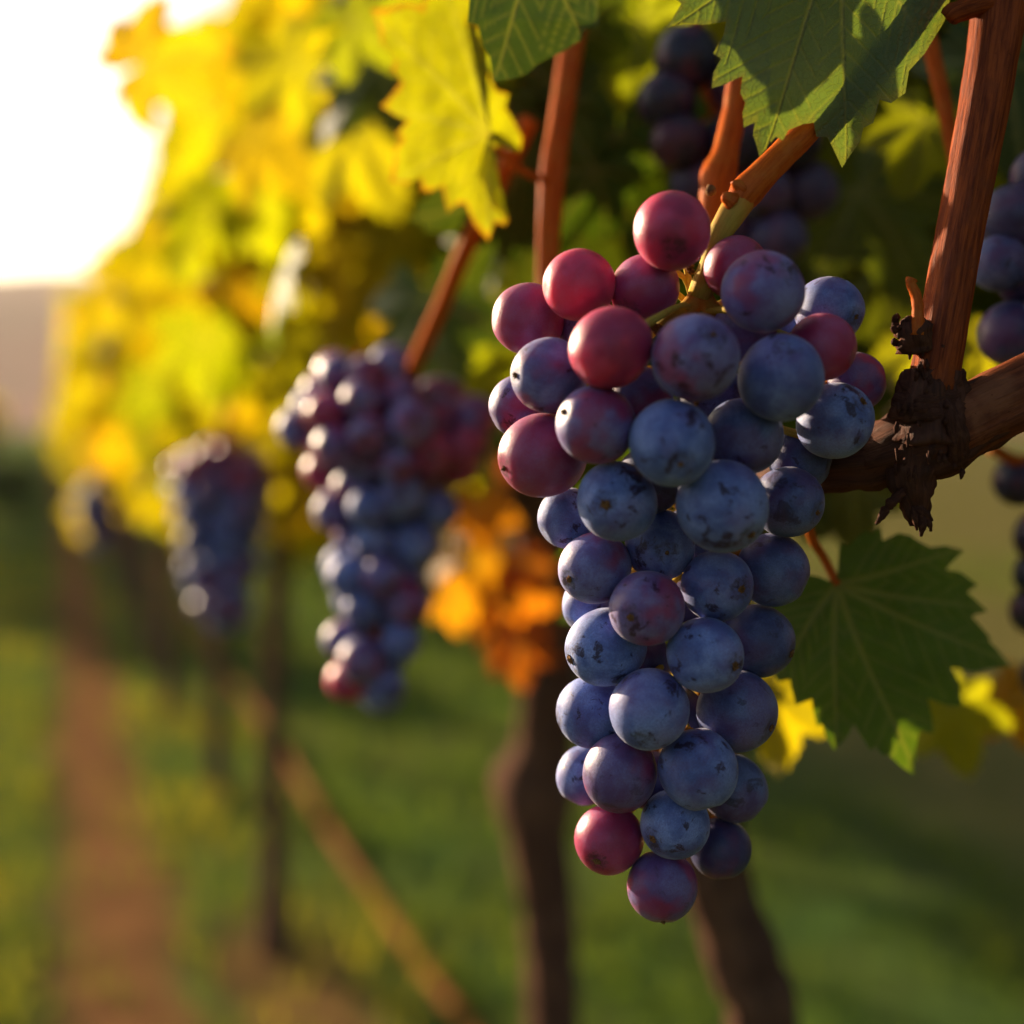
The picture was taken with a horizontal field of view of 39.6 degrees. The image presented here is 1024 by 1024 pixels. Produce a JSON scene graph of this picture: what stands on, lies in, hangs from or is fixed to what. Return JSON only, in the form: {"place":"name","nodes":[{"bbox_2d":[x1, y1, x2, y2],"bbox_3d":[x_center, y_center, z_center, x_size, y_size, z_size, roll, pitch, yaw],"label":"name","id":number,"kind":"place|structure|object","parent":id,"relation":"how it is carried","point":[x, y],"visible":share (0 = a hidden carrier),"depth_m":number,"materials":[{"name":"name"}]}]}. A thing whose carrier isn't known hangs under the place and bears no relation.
{"place":"outdoors","nodes":[
{"label":"outdoors","id":0,"kind":"place"},
{"bbox_2d":[0,0,226,272],"label":"sky","id":1,"kind":"structure","parent":0,"point":[73,165],"materials":[{"name":"white"}]},
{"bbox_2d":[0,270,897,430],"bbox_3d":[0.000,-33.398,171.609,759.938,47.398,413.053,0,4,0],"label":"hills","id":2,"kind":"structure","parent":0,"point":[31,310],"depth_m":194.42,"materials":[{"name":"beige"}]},
{"bbox_2d":[0,431,1023,1023],"bbox_3d":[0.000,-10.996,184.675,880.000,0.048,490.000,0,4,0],"label":"ground","id":3,"kind":"structure","parent":0,"point":[982,809],"depth_m":3.18,"materials":[{"name":"green plant"}]},
{"bbox_2d":[0,459,43,512],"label":"bush","id":4,"kind":"object","parent":3,"relation":"on","point":[17,487],"visible":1,"depth_m":14.52,"materials":[{"name":"green plant"}]},
{"bbox_2d":[45,384,119,575],"bbox_3d":[-2.467,-0.435,8.735,0.734,1.758,1.271,-1,4,-17],"label":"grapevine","id":5,"kind":"object","parent":3,"relation":"on","point":[116,532],"visible":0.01,"depth_m":8.71,"materials":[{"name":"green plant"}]},
{"bbox_2d":[58,320,114,557],"bbox_3d":[-2.718,-0.481,9.696,0.719,1.723,1.246,-1,4,-17],"label":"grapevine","id":6,"kind":"object","parent":3,"relation":"on","point":[109,552],"depth_m":9.76,"materials":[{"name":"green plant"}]},
{"bbox_2d":[41,276,137,624],"bbox_3d":[-1.795,-0.306,6.639,0.740,1.773,1.282,-1,4,-17],"label":"grapevine","id":7,"kind":"object","parent":3,"relation":"on","point":[55,433],"visible":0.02,"depth_m":6.20,"materials":[{"name":"yellow plant"}]},
{"bbox_2d":[59,283,131,597],"bbox_3d":[-2.046,-0.350,7.599,0.724,1.734,1.253,-1,4,-17],"label":"grapevine","id":8,"kind":"object","parent":3,"relation":"on","point":[80,297],"visible":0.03,"depth_m":7.65,"materials":[{"name":"yellow plant"}]},
{"bbox_2d":[60,304,157,662],"bbox_3d":[-1.446,-0.237,5.602,0.631,1.768,1.204,-1,4,-17],"label":"grapevine","id":9,"kind":"object","parent":3,"relation":"on","point":[147,643],"visible":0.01,"depth_m":5.58,"materials":[{"name":"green plant"}]},
{"bbox_2d":[59,176,185,715],"bbox_3d":[-1.118,-0.168,4.545,0.626,1.766,1.239,-1,4,-18],"label":"grapevine","id":10,"kind":"object","parent":3,"relation":"on","point":[171,689],"visible":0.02,"depth_m":4.54,"materials":[{"name":"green plant"}]},
{"bbox_2d":[53,154,232,797],"bbox_3d":[-0.798,-0.104,3.565,0.667,1.763,1.229,-1,4,-16],"label":"grapevine","id":11,"kind":"object","parent":3,"relation":"on","point":[219,774],"visible":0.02,"depth_m":3.55,"materials":[{"name":"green plant"}]},
{"bbox_2d":[58,0,509,957],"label":"grapevine","id":12,"kind":"object","parent":3,"relation":"on","point":[106,450],"visible":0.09,"depth_m":2.43,"materials":[{"name":"yellow plant"}]},
{"bbox_2d":[72,469,117,551],"bbox_3d":[-0.642,-0.013,2.200,0.074,0.151,0.055,2,4,24],"label":"grape bunch","id":13,"kind":"object","parent":12,"relation":"hanging from","point":[93,502],"visible":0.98,"depth_m":2.19,"materials":[{"name":"purple plant"}]},
{"bbox_2d":[151,563,473,1023],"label":"irrigation pipe","id":14,"kind":"object","parent":3,"relation":"on","point":[446,998],"visible":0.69,"depth_m":2.90,"materials":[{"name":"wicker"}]},
{"bbox_2d":[87,0,949,1023],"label":"grapevine","id":15,"kind":"object","parent":3,"relation":"on","point":[305,148],"visible":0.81,"depth_m":1.00,"materials":[{"name":"yellow plant"}]},
{"bbox_2d":[166,399,274,632],"bbox_3d":[-0.236,0.003,1.151,0.089,0.190,0.075,0,4,0],"label":"grape bunch","id":16,"kind":"object","parent":15,"relation":"hanging from","point":[220,489],"visible":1,"depth_m":1.13,"materials":[{"name":"purple plant"}]},
{"bbox_2d":[408,0,1023,1023],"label":"grapevine","id":17,"kind":"object","parent":3,"relation":"on","point":[910,112],"visible":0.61,"depth_m":0.41,"materials":[{"name":"green plant"}]},
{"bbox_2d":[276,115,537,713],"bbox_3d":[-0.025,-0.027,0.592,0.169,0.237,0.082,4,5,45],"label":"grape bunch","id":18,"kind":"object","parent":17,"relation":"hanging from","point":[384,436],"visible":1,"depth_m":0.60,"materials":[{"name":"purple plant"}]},
{"bbox_2d":[489,184,885,924],"bbox_3d":[0.044,0.012,0.343,0.099,0.182,0.075,0,4,0],"label":"grape bunch","id":19,"kind":"object","parent":17,"relation":"hanging from","point":[691,578],"visible":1,"depth_m":0.33,"materials":[{"name":"blue food"}]},
{"bbox_2d":[637,24,838,262],"bbox_3d":[0.080,-0.132,0.501,0.072,0.125,0.040,0,4,0],"label":"grape bunch","id":20,"kind":"object","parent":17,"relation":"hanging from","point":[803,190],"visible":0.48,"depth_m":0.49,"materials":[{"name":"purple plant"}]},
{"bbox_2d":[976,152,1023,364],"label":"grape bunch","id":21,"kind":"object","parent":17,"relation":"hanging from","point":[1000,334],"visible":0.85,"depth_m":0.40,"materials":[{"name":"purple plant"}]},
{"bbox_2d":[987,447,1023,688],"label":"grape bunch","id":22,"kind":"object","parent":17,"relation":"hanging from","point":[1007,479],"visible":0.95,"depth_m":0.49,"materials":[{"name":"purple plant"}]},
{"bbox_2d":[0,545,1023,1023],"bbox_3d":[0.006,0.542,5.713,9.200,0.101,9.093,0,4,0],"label":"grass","id":23,"kind":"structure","parent":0,"point":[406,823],"depth_m":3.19,"materials":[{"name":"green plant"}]}
]}

